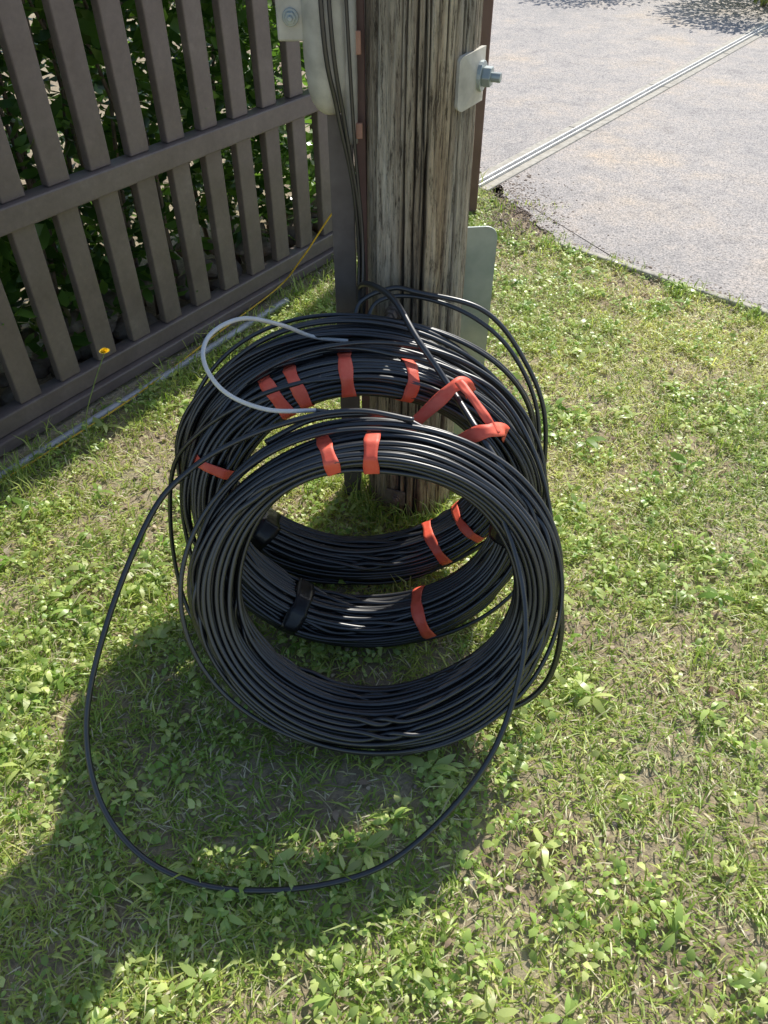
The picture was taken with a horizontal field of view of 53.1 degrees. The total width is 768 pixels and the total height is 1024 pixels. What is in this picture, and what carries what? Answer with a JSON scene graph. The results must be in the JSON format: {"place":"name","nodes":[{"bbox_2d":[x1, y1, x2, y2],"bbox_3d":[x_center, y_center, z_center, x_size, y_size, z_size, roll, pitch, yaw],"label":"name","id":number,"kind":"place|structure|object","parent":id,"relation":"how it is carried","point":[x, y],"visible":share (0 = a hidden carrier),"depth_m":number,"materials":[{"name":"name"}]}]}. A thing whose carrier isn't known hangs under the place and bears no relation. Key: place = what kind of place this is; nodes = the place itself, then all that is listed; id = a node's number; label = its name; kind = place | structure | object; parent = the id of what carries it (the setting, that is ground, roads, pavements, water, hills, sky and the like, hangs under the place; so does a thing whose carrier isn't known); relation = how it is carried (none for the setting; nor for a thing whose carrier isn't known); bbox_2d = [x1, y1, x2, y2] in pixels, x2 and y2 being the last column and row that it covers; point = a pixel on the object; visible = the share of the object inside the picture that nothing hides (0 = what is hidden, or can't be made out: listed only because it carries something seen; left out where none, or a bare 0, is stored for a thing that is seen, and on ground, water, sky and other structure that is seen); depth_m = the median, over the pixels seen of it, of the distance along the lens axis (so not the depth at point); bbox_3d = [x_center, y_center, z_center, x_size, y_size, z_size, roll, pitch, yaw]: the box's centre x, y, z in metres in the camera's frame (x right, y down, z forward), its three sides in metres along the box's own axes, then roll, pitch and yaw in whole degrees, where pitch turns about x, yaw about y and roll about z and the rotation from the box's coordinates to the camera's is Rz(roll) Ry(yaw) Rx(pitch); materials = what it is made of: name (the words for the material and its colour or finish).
{"place":"outdoors","nodes":[
{"label":"outdoors","id":0,"kind":"place"},
{"bbox_2d":[0,2,767,1023],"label":"ground","id":1,"kind":"structure","parent":0,"point":[514,844],"depth_m":1.64,"materials":[{"name":"green plant"}]},
{"bbox_2d":[86,348,108,444],"bbox_3d":[-0.876,-0.355,2.362,0.140,0.298,0.033,-25,49,-24],"label":"yellow dandelion","id":2,"kind":"object","parent":1,"relation":"on","point":[104,350],"visible":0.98,"depth_m":2.31,"materials":[{"name":"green plant"}]},
{"bbox_2d":[0,297,288,478],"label":"ground conduit","id":3,"kind":"object","parent":1,"relation":"on","point":[116,404],"visible":0.69,"depth_m":2.62,"materials":[{"name":"grey plastic"}]},
{"bbox_2d":[1,213,331,481],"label":"yellow rope","id":4,"kind":"object","parent":1,"relation":"on","point":[112,411],"visible":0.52,"depth_m":2.79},
{"bbox_2d":[0,162,354,406],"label":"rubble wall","id":5,"kind":"structure","parent":1,"relation":"on","point":[42,368],"depth_m":2.76,"materials":[{"name":"stone"}]},
{"bbox_2d":[0,0,355,358],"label":"laurel hedge","id":6,"kind":"object","parent":1,"relation":"on","point":[28,173],"visible":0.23,"depth_m":2.65,"materials":[{"name":"green plant"}]},
{"bbox_2d":[0,0,493,456],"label":"garden fence","id":7,"kind":"object","parent":1,"relation":"on","point":[59,195],"visible":0.74,"depth_m":2.48,"materials":[{"name":"brown wood"}]},
{"bbox_2d":[175,313,536,584],"bbox_3d":[-0.056,-0.129,1.822,0.867,0.695,0.220,-3,43,-4],"label":"cable coil","id":8,"kind":"object","parent":1,"relation":"on","point":[458,530],"visible":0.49,"depth_m":1.89,"materials":[{"name":"black rubber"}]},
{"bbox_2d":[201,316,347,412],"bbox_3d":[-0.171,-0.297,1.469,0.343,0.149,0.181,-34,53,-31],"label":"white cable","id":9,"kind":"object","parent":8,"relation":"on","point":[212,332],"visible":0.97,"depth_m":1.43,"materials":[{"name":"grey plastic"}]},
{"bbox_2d":[367,293,540,455],"bbox_3d":[0.174,-0.195,1.819,0.430,0.609,0.158,21,47,21],"label":"loose cable","id":10,"kind":"object","parent":8,"relation":"on","point":[499,337],"visible":0.64,"depth_m":1.68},
{"bbox_2d":[182,340,548,647],"bbox_3d":[-0.037,-0.015,1.696,0.803,0.700,0.325,0,43,0],"label":"cable coil","id":11,"kind":"object","parent":1,"relation":"on","point":[276,596],"visible":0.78,"depth_m":1.62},
{"bbox_2d":[168,375,320,619],"bbox_3d":[-0.311,0.042,1.666,0.374,0.653,0.229,0,43,0],"label":"loose cable","id":12,"kind":"object","parent":11,"relation":"attached to","point":[197,434],"visible":0.69,"depth_m":1.61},
{"bbox_2d":[179,354,322,557],"bbox_3d":[-0.280,0.002,1.701,0.201,0.663,0.354,74,79,46],"label":"loose cable","id":13,"kind":"object","parent":11,"relation":"attached to","point":[205,420],"visible":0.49,"depth_m":1.63,"materials":[{"name":"black rubber"}]},
{"bbox_2d":[178,417,563,755],"bbox_3d":[-0.019,0.168,1.535,0.754,0.648,0.388,0,43,0],"label":"cable coil","id":14,"kind":"object","parent":1,"relation":"on","point":[460,700],"visible":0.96,"depth_m":1.50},
{"bbox_2d":[83,408,528,893],"bbox_3d":[-0.145,0.254,1.424,0.831,0.654,0.626,0,43,0],"label":"loose cable","id":15,"kind":"object","parent":14,"relation":"on","point":[300,421],"visible":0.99,"depth_m":1.43,"materials":[{"name":"black plastic"}]},
{"bbox_2d":[316,408,384,417],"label":"loose cable","id":16,"kind":"object","parent":14,"relation":"on","point":[318,409],"visible":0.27,"depth_m":1.46,"materials":[{"name":"black rubber"}]},
{"bbox_2d":[405,376,509,442],"bbox_3d":[0.154,-0.191,1.513,0.196,0.133,0.135,27,49,26],"label":"red binding tape","id":17,"kind":"object","parent":14,"relation":"attached to","point":[438,400],"visible":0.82,"depth_m":1.48,"materials":[{"name":"red plastic"}]},
{"bbox_2d":[356,281,564,709],"bbox_3d":[0.097,-0.017,1.660,0.178,0.749,0.748,-27,49,-26],"label":"loose cable","id":18,"kind":"object","parent":14,"relation":"on","point":[394,300],"visible":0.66,"depth_m":1.55,"materials":[{"name":"black rubber"}]},
{"bbox_2d":[0,183,767,1023],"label":"lawn weeds","id":19,"kind":"object","parent":1,"relation":"on","point":[748,979],"visible":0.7,"depth_m":1.61,"materials":[{"name":"green plant"}]},
{"bbox_2d":[0,187,767,1023],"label":"dry grass clippings","id":20,"kind":"object","parent":1,"relation":"on","point":[410,677],"visible":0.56,"depth_m":1.63,"materials":[{"name":"plant"}]},
{"bbox_2d":[0,216,767,1023],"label":"dead leaves","id":21,"kind":"object","parent":1,"relation":"on","point":[516,874],"visible":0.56,"depth_m":1.62,"materials":[{"name":"plant"}]},
{"bbox_2d":[1,167,766,1022],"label":"soil crumbs","id":22,"kind":"object","parent":1,"relation":"on","point":[539,233],"visible":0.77,"depth_m":3.54,"materials":[{"name":"soil"}]},
{"bbox_2d":[275,0,501,517],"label":"utility pole","id":23,"kind":"object","parent":1,"relation":"on","point":[401,126],"visible":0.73,"depth_m":1.55,"materials":[{"name":"brown wood"}]},
{"bbox_2d":[353,285,547,487],"bbox_3d":[0.165,-0.205,1.832,0.471,0.647,0.183,19,46,19],"label":"loose cable","id":24,"kind":"object","parent":23,"relation":"attached to","point":[487,313],"visible":0.71,"depth_m":1.69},
{"bbox_2d":[441,367,553,692],"bbox_3d":[0.251,0.043,1.655,0.196,0.661,0.411,-13,45,-14],"label":"loose cable","id":25,"kind":"object","parent":1,"relation":"on","point":[500,396],"visible":0.53,"depth_m":1.56,"materials":[{"name":"black plastic"}]},
{"bbox_2d":[559,242,767,315],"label":"driveway edging","id":26,"kind":"object","parent":1,"relation":"on","point":[653,274],"visible":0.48,"depth_m":3.24,"materials":[{"name":"concrete"}]},
{"bbox_2d":[480,0,767,308],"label":"driveway","id":27,"kind":"structure","parent":0,"point":[673,180],"depth_m":4.69,"materials":[{"name":"concrete"}]},
{"bbox_2d":[478,20,767,191],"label":"sliding gate track","id":28,"kind":"structure","parent":27,"relation":"on","point":[515,165],"depth_m":4.89,"materials":[{"name":"metal"}]},
{"bbox_2d":[708,0,767,6],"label":"garden shrub","id":29,"kind":"object","parent":27,"relation":"on","point":[763,3],"visible":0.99,"depth_m":7.21,"materials":[{"name":"green plant"}]}
]}

